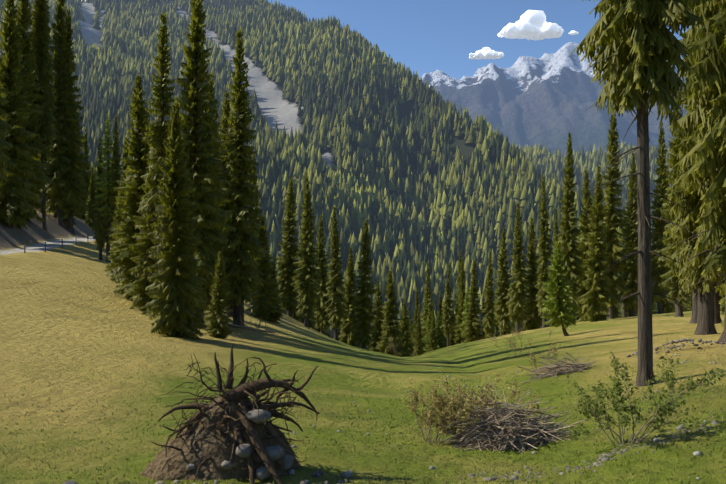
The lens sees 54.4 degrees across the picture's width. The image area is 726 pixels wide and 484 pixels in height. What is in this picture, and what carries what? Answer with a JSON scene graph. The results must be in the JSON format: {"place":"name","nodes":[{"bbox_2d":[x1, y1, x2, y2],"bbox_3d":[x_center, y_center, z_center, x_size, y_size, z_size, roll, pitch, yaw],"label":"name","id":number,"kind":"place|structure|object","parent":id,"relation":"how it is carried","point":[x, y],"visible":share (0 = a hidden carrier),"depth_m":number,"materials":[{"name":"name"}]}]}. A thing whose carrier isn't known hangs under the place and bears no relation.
{"place":"outdoors","nodes":[
{"label":"outdoors","id":0,"kind":"place"},
{"bbox_2d":[48,0,652,288],"bbox_3d":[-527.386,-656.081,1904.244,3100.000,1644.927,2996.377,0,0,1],"label":"mountainside","id":1,"kind":"structure","parent":0,"point":[275,105],"depth_m":1070.64,"materials":[{"name":"grey stone"}]},
{"bbox_2d":[0,0,675,231],"bbox_3d":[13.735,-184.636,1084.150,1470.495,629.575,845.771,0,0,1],"label":"forest","id":2,"kind":"object","parent":1,"relation":"on","point":[349,80],"visible":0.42,"depth_m":988.96,"materials":[{"name":"green plant"}]},
{"bbox_2d":[0,205,725,483],"bbox_3d":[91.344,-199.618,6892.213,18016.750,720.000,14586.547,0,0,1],"label":"ground","id":3,"kind":"structure","parent":0,"point":[58,302],"depth_m":22.03,"materials":[{"name":"green plant"}]},
{"bbox_2d":[0,50,15,203],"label":"tree","id":4,"kind":"object","parent":3,"relation":"on","point":[5,159],"visible":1,"depth_m":82.46,"materials":[{"name":"green plant"}]},
{"bbox_2d":[0,0,43,228],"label":"tree","id":5,"kind":"object","parent":3,"relation":"on","point":[14,188],"visible":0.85,"depth_m":87.19,"materials":[{"name":"green plant"}]},
{"bbox_2d":[17,142,34,229],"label":"tree","id":6,"kind":"object","parent":3,"relation":"on","point":[25,217],"visible":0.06,"depth_m":89.97,"materials":[{"name":"green plant"}]},
{"bbox_2d":[11,0,52,222],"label":"tree","id":7,"kind":"object","parent":3,"relation":"on","point":[23,17],"visible":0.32,"depth_m":96.65,"materials":[{"name":"green plant"}]},
{"bbox_2d":[29,26,52,214],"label":"tree","id":8,"kind":"object","parent":3,"relation":"on","point":[39,211],"visible":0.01,"depth_m":112.70,"materials":[{"name":"green plant"}]},
{"bbox_2d":[28,0,57,231],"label":"tree","id":9,"kind":"object","parent":3,"relation":"on","point":[41,38],"visible":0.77,"depth_m":99.07,"materials":[{"name":"green plant"}]},
{"bbox_2d":[24,237,76,252],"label":"fence posts","id":10,"kind":"object","parent":3,"relation":"on","point":[45,245],"visible":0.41,"depth_m":75.42,"materials":[{"name":"brown wood"}]},
{"bbox_2d":[39,0,81,229],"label":"tree","id":11,"kind":"object","parent":3,"relation":"on","point":[56,163],"visible":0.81,"depth_m":111.92,"materials":[{"name":"green plant"}]},
{"bbox_2d":[46,84,85,225],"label":"tree","id":12,"kind":"object","parent":3,"relation":"on","point":[54,214],"depth_m":118.84,"materials":[{"name":"green plant"}]},
{"bbox_2d":[51,9,90,234],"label":"tree","id":13,"kind":"object","parent":3,"relation":"on","point":[76,186],"visible":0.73,"depth_m":113.16,"materials":[{"name":"green plant"}]},
{"bbox_2d":[78,169,86,219],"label":"tree","id":14,"kind":"object","parent":3,"relation":"on","point":[83,215],"visible":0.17,"depth_m":183.89,"materials":[{"name":"green plant"}]},
{"bbox_2d":[82,129,90,218],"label":"tree","id":15,"kind":"object","parent":3,"relation":"on","point":[85,151],"visible":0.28,"depth_m":188.47,"materials":[{"name":"green plant"}]},
{"bbox_2d":[84,167,96,226],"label":"tree","id":16,"kind":"object","parent":3,"relation":"on","point":[89,215],"visible":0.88,"depth_m":137.07,"materials":[{"name":"green plant"}]},
{"bbox_2d":[87,163,97,222],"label":"tree","id":17,"kind":"object","parent":3,"relation":"on","point":[94,170],"visible":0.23,"depth_m":179.40,"materials":[{"name":"green plant"}]},
{"bbox_2d":[91,137,107,260],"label":"tree","id":18,"kind":"object","parent":3,"relation":"on","point":[98,227],"visible":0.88,"depth_m":79.70,"materials":[{"name":"green plant"}]},
{"bbox_2d":[92,114,121,262],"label":"tree","id":19,"kind":"object","parent":3,"relation":"on","point":[105,174],"visible":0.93,"depth_m":79.61,"materials":[{"name":"green plant"}]},
{"bbox_2d":[105,115,121,255],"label":"tree","id":20,"kind":"object","parent":3,"relation":"on","point":[116,154],"visible":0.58,"depth_m":79.67,"materials":[{"name":"green plant"}]},
{"bbox_2d":[104,175,127,281],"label":"tree","id":21,"kind":"object","parent":3,"relation":"on","point":[117,218],"visible":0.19,"depth_m":60.71,"materials":[{"name":"green plant"}]},
{"bbox_2d":[115,218,129,287],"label":"tree","id":22,"kind":"object","parent":3,"relation":"on","point":[122,273],"depth_m":55.50,"materials":[{"name":"green plant"}]},
{"bbox_2d":[120,137,129,195],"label":"tree","id":23,"kind":"object","parent":3,"relation":"on","point":[125,155],"visible":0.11,"depth_m":79.68,"materials":[{"name":"green plant"}]},
{"bbox_2d":[106,74,151,301],"bbox_3d":[-16.324,-3.697,51.918,5.318,17.428,5.331,0,0,-32],"label":"tree","id":24,"kind":"object","parent":3,"relation":"on","point":[139,150],"visible":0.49,"depth_m":51.51,"materials":[{"name":"green plant"}]},
{"bbox_2d":[123,152,158,310],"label":"tree","id":25,"kind":"object","parent":3,"relation":"on","point":[143,260],"visible":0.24,"depth_m":47.80,"materials":[{"name":"green plant"}]},
{"bbox_2d":[137,12,176,275],"bbox_3d":[-13.160,-4.746,46.071,3.566,20.357,3.622,0,0,19],"label":"tree","id":26,"kind":"object","parent":3,"relation":"on","point":[159,127],"visible":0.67,"depth_m":45.77,"materials":[{"name":"green plant"}]},
{"bbox_2d":[141,102,209,339],"bbox_3d":[-9.293,-0.824,35.235,3.445,12.382,3.781,0,0,-36],"label":"tree","id":27,"kind":"object","parent":3,"relation":"on","point":[175,288],"visible":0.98,"depth_m":34.82,"materials":[{"name":"green plant"}]},
{"bbox_2d":[157,0,235,322],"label":"tree","id":28,"kind":"object","parent":3,"relation":"on","point":[201,163],"visible":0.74,"depth_m":45.06,"materials":[{"name":"green plant"}]},
{"bbox_2d":[192,71,228,310],"bbox_3d":[-12.596,-3.847,58.726,4.091,20.424,4.260,0,0,38],"label":"tree","id":29,"kind":"object","parent":3,"relation":"on","point":[218,154],"visible":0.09,"depth_m":58.20,"materials":[{"name":"green plant"}]},
{"bbox_2d":[202,251,234,338],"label":"tree","id":30,"kind":"object","parent":3,"relation":"on","point":[218,327],"visible":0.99,"depth_m":38.70,"materials":[{"name":"green plant"}]},
{"bbox_2d":[140,344,319,483],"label":"uprooted stump","id":31,"kind":"object","parent":3,"relation":"on","point":[233,433],"visible":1,"depth_m":10.79,"materials":[{"name":"soil"}]},
{"bbox_2d":[216,91,254,317],"bbox_3d":[-11.397,-3.028,60.228,4.927,19.816,4.544,0,0,-17],"label":"tree","id":32,"kind":"object","parent":3,"relation":"on","point":[225,111],"visible":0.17,"depth_m":59.88,"materials":[{"name":"green plant"}]},
{"bbox_2d":[212,28,267,325],"bbox_3d":[-8.835,-4.238,50.941,4.299,22.015,4.431,0,0,41],"label":"tree","id":33,"kind":"object","parent":3,"relation":"on","point":[244,247],"visible":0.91,"depth_m":50.31,"materials":[{"name":"green plant"}]},
{"bbox_2d":[226,316,275,332],"bbox_3d":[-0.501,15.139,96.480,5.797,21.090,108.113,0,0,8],"label":"fallen pole and stumps","id":34,"kind":"object","parent":3,"relation":"on","point":[245,327],"visible":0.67,"depth_m":45.37,"materials":[{"name":"brown wood"}]},
{"bbox_2d":[247,153,267,312],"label":"tree","id":35,"kind":"object","parent":3,"relation":"on","point":[255,208],"visible":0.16,"depth_m":82.70,"materials":[{"name":"green plant"}]},
{"bbox_2d":[245,216,284,320],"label":"tree","id":36,"kind":"object","parent":3,"relation":"on","point":[267,298],"visible":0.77,"depth_m":73.62,"materials":[{"name":"green plant"}]},
{"bbox_2d":[267,262,283,322],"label":"tree","id":37,"kind":"object","parent":3,"relation":"on","point":[277,317],"visible":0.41,"depth_m":75.03,"materials":[{"name":"green plant"}]},
{"bbox_2d":[274,176,300,317],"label":"tree","id":38,"kind":"object","parent":3,"relation":"on","point":[285,264],"visible":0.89,"depth_m":134.11,"materials":[{"name":"green plant"}]},
{"bbox_2d":[292,258,300,318],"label":"tree","id":39,"kind":"object","parent":3,"relation":"on","point":[294,312],"visible":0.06,"depth_m":194.62,"materials":[{"name":"green plant"}]},
{"bbox_2d":[291,172,322,328],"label":"tree","id":40,"kind":"object","parent":3,"relation":"on","point":[307,286],"visible":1,"depth_m":117.24,"materials":[{"name":"green plant"}]},
{"bbox_2d":[301,297,315,328],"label":"tree","id":41,"kind":"object","parent":3,"relation":"on","point":[311,324],"visible":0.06,"depth_m":192.31,"materials":[{"name":"green plant"}]},
{"bbox_2d":[309,214,332,333],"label":"tree","id":42,"kind":"object","parent":3,"relation":"on","point":[321,314],"visible":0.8,"depth_m":149.03,"materials":[{"name":"green plant"}]},
{"bbox_2d":[324,206,348,340],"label":"tree","id":43,"kind":"object","parent":3,"relation":"on","point":[335,291],"visible":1,"depth_m":125.21,"materials":[{"name":"green plant"}]},
{"bbox_2d":[338,246,361,347],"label":"tree","id":44,"kind":"object","parent":3,"relation":"on","point":[346,336],"visible":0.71,"depth_m":158.77,"materials":[{"name":"green plant"}]},
{"bbox_2d":[350,218,378,348],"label":"tree","id":45,"kind":"object","parent":3,"relation":"on","point":[365,313],"visible":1,"depth_m":131.05,"materials":[{"name":"green plant"}]},
{"bbox_2d":[368,280,385,351],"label":"tree","id":46,"kind":"object","parent":3,"relation":"on","point":[378,310],"visible":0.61,"depth_m":149.06,"materials":[{"name":"green plant"}]},
{"bbox_2d":[374,270,405,355],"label":"tree","id":47,"kind":"object","parent":3,"relation":"on","point":[390,311],"visible":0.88,"depth_m":138.84,"materials":[{"name":"green plant"}]},
{"bbox_2d":[386,336,401,354],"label":"green shrub","id":48,"kind":"object","parent":3,"relation":"on","point":[393,345],"visible":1,"depth_m":74.70,"materials":[{"name":"green plant"}]},
{"bbox_2d":[63,338,725,483],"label":"meadow stones","id":49,"kind":"object","parent":3,"relation":"on","point":[347,473],"visible":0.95,"depth_m":11.50,"materials":[{"name":"grey stone"}]},
{"bbox_2d":[77,108,721,349],"bbox_3d":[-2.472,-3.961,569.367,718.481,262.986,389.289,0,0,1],"label":"forest","id":50,"kind":"object","parent":3,"relation":"on","point":[480,217],"visible":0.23,"depth_m":651.82,"materials":[{"name":"green plant"}]},
{"bbox_2d":[395,300,412,356],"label":"tree","id":51,"kind":"object","parent":3,"relation":"on","point":[404,325],"visible":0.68,"depth_m":163.97,"materials":[{"name":"green plant"}]},
{"bbox_2d":[406,307,414,355],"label":"tree","id":52,"kind":"object","parent":3,"relation":"on","point":[411,348],"visible":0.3,"depth_m":184.23,"materials":[{"name":"green plant"}]},
{"bbox_2d":[412,307,421,355],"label":"tree","id":53,"kind":"object","parent":3,"relation":"on","point":[418,349],"visible":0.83,"depth_m":169.17,"materials":[{"name":"green plant"}]},
{"bbox_2d":[411,288,424,355],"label":"tree","id":54,"kind":"object","parent":3,"relation":"on","point":[415,312],"visible":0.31,"depth_m":188.64,"materials":[{"name":"green plant"}]},
{"bbox_2d":[421,294,426,353],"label":"tree","id":55,"kind":"object","parent":3,"relation":"on","point":[423,320],"visible":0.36,"depth_m":193.35,"materials":[{"name":"green plant"}]},
{"bbox_2d":[422,262,433,351],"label":"tree","id":56,"kind":"object","parent":3,"relation":"on","point":[427,296],"visible":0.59,"depth_m":192.09,"materials":[{"name":"green plant"}]},
{"bbox_2d":[422,307,435,352],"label":"tree","id":57,"kind":"object","parent":3,"relation":"on","point":[426,340],"visible":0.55,"depth_m":186.48,"materials":[{"name":"green plant"}]},
{"bbox_2d":[426,309,437,352],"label":"tree","id":58,"kind":"object","parent":3,"relation":"on","point":[432,341],"visible":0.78,"depth_m":179.15,"materials":[{"name":"green plant"}]},
{"bbox_2d":[434,315,440,348],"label":"tree","id":59,"kind":"object","parent":3,"relation":"on","point":[439,341],"visible":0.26,"depth_m":197.90,"materials":[{"name":"green plant"}]},
{"bbox_2d":[403,377,478,443],"bbox_3d":[1.521,3.452,14.402,1.026,1.340,2.064,0,0,-31],"label":"dry shrub","id":60,"kind":"object","parent":3,"relation":"on","point":[436,405],"visible":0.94,"depth_m":14.28,"materials":[{"name":"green plant"}]},
{"bbox_2d":[436,311,445,348],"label":"tree","id":61,"kind":"object","parent":3,"relation":"on","point":[440,332],"visible":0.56,"depth_m":199.08,"materials":[{"name":"green plant"}]},
{"bbox_2d":[436,291,445,346],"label":"tree","id":62,"kind":"object","parent":3,"relation":"on","point":[440,301],"visible":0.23,"depth_m":201.87,"materials":[{"name":"green plant"}]},
{"bbox_2d":[440,263,456,346],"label":"tree","id":63,"kind":"object","parent":3,"relation":"on","point":[448,320],"visible":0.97,"depth_m":170.92,"materials":[{"name":"green plant"}]},
{"bbox_2d":[450,309,456,345],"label":"tree","id":64,"kind":"object","parent":3,"relation":"on","point":[452,338],"visible":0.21,"depth_m":189.89,"materials":[{"name":"green plant"}]},
{"bbox_2d":[453,250,461,336],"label":"tree","id":65,"kind":"object","parent":3,"relation":"on","point":[457,292],"visible":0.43,"depth_m":190.04,"materials":[{"name":"green plant"}]},
{"bbox_2d":[452,292,465,344],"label":"tree","id":66,"kind":"object","parent":3,"relation":"on","point":[459,339],"visible":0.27,"depth_m":183.80,"materials":[{"name":"green plant"}]},
{"bbox_2d":[427,369,494,438],"bbox_3d":[2.061,3.476,14.806,1.486,1.432,2.027,0,0,1],"label":"dry shrub","id":67,"kind":"object","parent":3,"relation":"on","point":[454,399],"visible":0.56,"depth_m":14.53,"materials":[{"name":"brown plant"}]},
{"bbox_2d":[454,258,468,343],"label":"tree","id":68,"kind":"object","parent":3,"relation":"on","point":[462,286],"visible":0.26,"depth_m":187.51,"materials":[{"name":"green plant"}]},
{"bbox_2d":[457,287,475,337],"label":"tree","id":69,"kind":"object","parent":3,"relation":"on","point":[464,314],"visible":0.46,"depth_m":177.06,"materials":[{"name":"green plant"}]},
{"bbox_2d":[462,258,482,342],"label":"tree","id":70,"kind":"object","parent":3,"relation":"on","point":[472,322],"visible":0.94,"depth_m":166.82,"materials":[{"name":"green plant"}]},
{"bbox_2d":[480,281,486,339],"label":"tree","id":71,"kind":"object","parent":3,"relation":"on","point":[483,314],"visible":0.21,"depth_m":186.19,"materials":[{"name":"green plant"}]},
{"bbox_2d":[482,250,496,337],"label":"tree","id":72,"kind":"object","parent":3,"relation":"on","point":[488,321],"visible":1,"depth_m":158.86,"materials":[{"name":"green plant"}]},
{"bbox_2d":[453,370,525,420],"bbox_3d":[2.671,3.550,15.418,1.751,1.380,1.455,0,0,23],"label":"dry shrub","id":73,"kind":"object","parent":3,"relation":"on","point":[514,392],"visible":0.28,"depth_m":15.43,"materials":[{"name":"brown plant"}]},
{"bbox_2d":[491,289,499,336],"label":"tree","id":74,"kind":"object","parent":3,"relation":"on","point":[497,333],"visible":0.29,"depth_m":188.69,"materials":[{"name":"green plant"}]},
{"bbox_2d":[462,392,542,422],"bbox_3d":[2.819,3.553,14.476,1.643,1.172,0.990,0,0,11],"label":"dry shrub","id":75,"kind":"object","parent":3,"relation":"on","point":[486,402],"visible":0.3,"depth_m":14.14,"materials":[{"name":"brown plant"}]},
{"bbox_2d":[494,227,514,335],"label":"tree","id":76,"kind":"object","parent":3,"relation":"on","point":[503,284],"visible":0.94,"depth_m":148.57,"materials":[{"name":"green plant"}]},
{"bbox_2d":[433,377,585,453],"bbox_3d":[2.976,3.549,14.017,3.421,1.601,2.525,0,0,1],"label":"brush pile","id":77,"kind":"object","parent":3,"relation":"on","point":[507,429],"visible":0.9,"depth_m":13.81,"materials":[{"name":"brown wood"}]},
{"bbox_2d":[489,313,533,358],"bbox_3d":[8.197,5.253,39.506,2.384,2.689,1.940,0,0,1],"label":"green shrub","id":78,"kind":"object","parent":3,"relation":"on","point":[512,334],"visible":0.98,"depth_m":39.37,"materials":[{"name":"green plant"}]},
{"bbox_2d":[505,203,529,330],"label":"tree","id":79,"kind":"object","parent":3,"relation":"on","point":[518,293],"visible":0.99,"depth_m":138.79,"materials":[{"name":"green plant"}]},
{"bbox_2d":[510,320,525,333],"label":"tree","id":80,"kind":"object","parent":3,"relation":"on","point":[523,329],"visible":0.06,"depth_m":189.00,"materials":[{"name":"green plant"}]},
{"bbox_2d":[523,285,530,330],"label":"tree","id":81,"kind":"object","parent":3,"relation":"on","point":[528,327],"visible":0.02,"depth_m":194.03,"materials":[{"name":"green plant"}]},
{"bbox_2d":[521,217,542,329],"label":"tree","id":82,"kind":"object","parent":3,"relation":"on","point":[535,319],"visible":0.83,"depth_m":148.49,"materials":[{"name":"green plant"}]},
{"bbox_2d":[513,330,560,374],"bbox_3d":[6.176,3.933,25.076,1.701,1.766,1.032,0,0,1],"label":"dry shrub","id":83,"kind":"object","parent":3,"relation":"on","point":[548,350],"visible":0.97,"depth_m":24.98,"materials":[{"name":"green plant"}]},
{"bbox_2d":[535,176,552,327],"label":"tree","id":84,"kind":"object","parent":3,"relation":"on","point":[545,241],"visible":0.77,"depth_m":123.81,"materials":[{"name":"green plant"}]},
{"bbox_2d":[551,208,560,279],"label":"tree","id":85,"kind":"object","parent":3,"relation":"on","point":[555,231],"visible":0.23,"depth_m":139.06,"materials":[{"name":"green plant"}]},
{"bbox_2d":[518,352,595,382],"bbox_3d":[6.930,4.301,24.517,3.051,1.058,2.471,0,0,1],"label":"brush pile","id":86,"kind":"object","parent":3,"relation":"on","point":[566,368],"visible":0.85,"depth_m":24.22,"materials":[{"name":"wood"}]},
{"bbox_2d":[540,240,579,335],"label":"tree","id":87,"kind":"object","parent":3,"relation":"on","point":[558,308],"visible":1,"depth_m":59.03,"materials":[{"name":"green plant"}]},
{"bbox_2d":[555,132,585,314],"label":"tree","id":88,"kind":"object","parent":3,"relation":"on","point":[572,269],"visible":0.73,"depth_m":116.66,"materials":[{"name":"green plant"}]},
{"bbox_2d":[572,235,581,319],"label":"tree","id":89,"kind":"object","parent":3,"relation":"on","point":[578,237],"visible":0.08,"depth_m":148.82,"materials":[{"name":"green plant"}]},
{"bbox_2d":[574,169,593,321],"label":"tree","id":90,"kind":"object","parent":3,"relation":"on","point":[584,219],"visible":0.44,"depth_m":128.64,"materials":[{"name":"green plant"}]},
{"bbox_2d":[578,164,616,321],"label":"tree","id":91,"kind":"object","parent":3,"relation":"on","point":[598,296],"visible":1,"depth_m":98.63,"materials":[{"name":"green plant"}]},
{"bbox_2d":[599,105,630,318],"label":"tree","id":92,"kind":"object","parent":3,"relation":"on","point":[614,217],"visible":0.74,"depth_m":110.58,"materials":[{"name":"green plant"}]},
{"bbox_2d":[614,287,620,317],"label":"tree","id":93,"kind":"object","parent":3,"relation":"on","point":[616,312],"visible":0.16,"depth_m":186.38,"materials":[{"name":"green plant"}]},
{"bbox_2d":[618,215,636,317],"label":"tree","id":94,"kind":"object","parent":3,"relation":"on","point":[624,313],"visible":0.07,"depth_m":138.71,"materials":[{"name":"green plant"}]},
{"bbox_2d":[618,151,637,316],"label":"tree","id":95,"kind":"object","parent":3,"relation":"on","point":[630,274],"visible":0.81,"depth_m":126.59,"materials":[{"name":"green plant"}]},
{"bbox_2d":[620,303,636,317],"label":"tree","id":96,"kind":"object","parent":3,"relation":"on","point":[627,312],"visible":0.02,"depth_m":192.33,"materials":[{"name":"green plant"}]},
{"bbox_2d":[571,0,717,386],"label":"tree","id":97,"kind":"object","parent":3,"relation":"on","point":[638,43],"visible":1,"depth_m":18.41,"materials":[{"name":"green plant"}]},
{"bbox_2d":[566,351,725,445],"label":"green shrub","id":98,"kind":"object","parent":3,"relation":"on","point":[666,409],"visible":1,"depth_m":11.97,"materials":[{"name":"green plant"}]},
{"bbox_2d":[650,122,673,313],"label":"tree","id":99,"kind":"object","parent":3,"relation":"on","point":[657,237],"visible":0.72,"depth_m":108.70,"materials":[{"name":"green plant"}]},
{"bbox_2d":[662,237,674,312],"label":"tree","id":100,"kind":"object","parent":3,"relation":"on","point":[667,304],"visible":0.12,"depth_m":190.40,"materials":[{"name":"green plant"}]},
{"bbox_2d":[655,88,691,316],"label":"tree","id":101,"kind":"object","parent":3,"relation":"on","point":[677,291],"visible":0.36,"depth_m":90.80,"materials":[{"name":"green plant"}]},
{"bbox_2d":[669,101,697,323],"bbox_3d":[30.080,-7.275,63.483,4.466,30.755,4.896,0,0,-38],"label":"tree","id":102,"kind":"object","parent":3,"relation":"on","point":[694,295],"depth_m":63.20,"materials":[{"name":"green plant"}]},
{"bbox_2d":[665,0,725,334],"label":"tree","id":103,"kind":"object","parent":3,"relation":"on","point":[689,201],"visible":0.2,"depth_m":35.07,"materials":[{"name":"green plant"}]},
{"bbox_2d":[674,0,725,343],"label":"tree","id":104,"kind":"object","parent":3,"relation":"on","point":[706,173],"visible":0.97,"depth_m":27.08,"materials":[{"name":"green plant"}]},
{"bbox_2d":[686,103,721,323],"bbox_3d":[22.734,-9.185,46.147,4.176,30.755,4.703,0,0,17],"label":"tree","id":105,"kind":"object","parent":3,"relation":"on","point":[717,307],"depth_m":45.77,"materials":[{"name":"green plant"}]},
{"bbox_2d":[715,280,725,328],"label":"tree","id":106,"kind":"object","parent":3,"relation":"on","point":[722,300],"visible":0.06,"depth_m":39.64,"materials":[{"name":"green plant"}]},
{"bbox_2d":[720,290,724,314],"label":"tree","id":107,"kind":"object","parent":3,"relation":"on","point":[722,309],"visible":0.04,"depth_m":69.42,"materials":[{"name":"green plant"}]},
{"bbox_2d":[268,0,691,79],"label":"sky","id":108,"kind":"structure","parent":0,"point":[426,36],"materials":[{"name":"blue"}]},
{"bbox_2d":[469,47,503,58],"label":"cloud","id":109,"kind":"structure","parent":0,"point":[486,53],"depth_m":6933.33,"materials":[{"name":"white"}]},
{"bbox_2d":[498,10,563,39],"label":"cloud","id":110,"kind":"structure","parent":0,"point":[532,25],"depth_m":6861.09,"materials":[{"name":"white"}]},
{"bbox_2d":[422,42,687,157],"bbox_3d":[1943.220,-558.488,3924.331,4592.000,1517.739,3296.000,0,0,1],"label":"snowy mountain","id":111,"kind":"structure","parent":0,"point":[547,100],"depth_m":3886.85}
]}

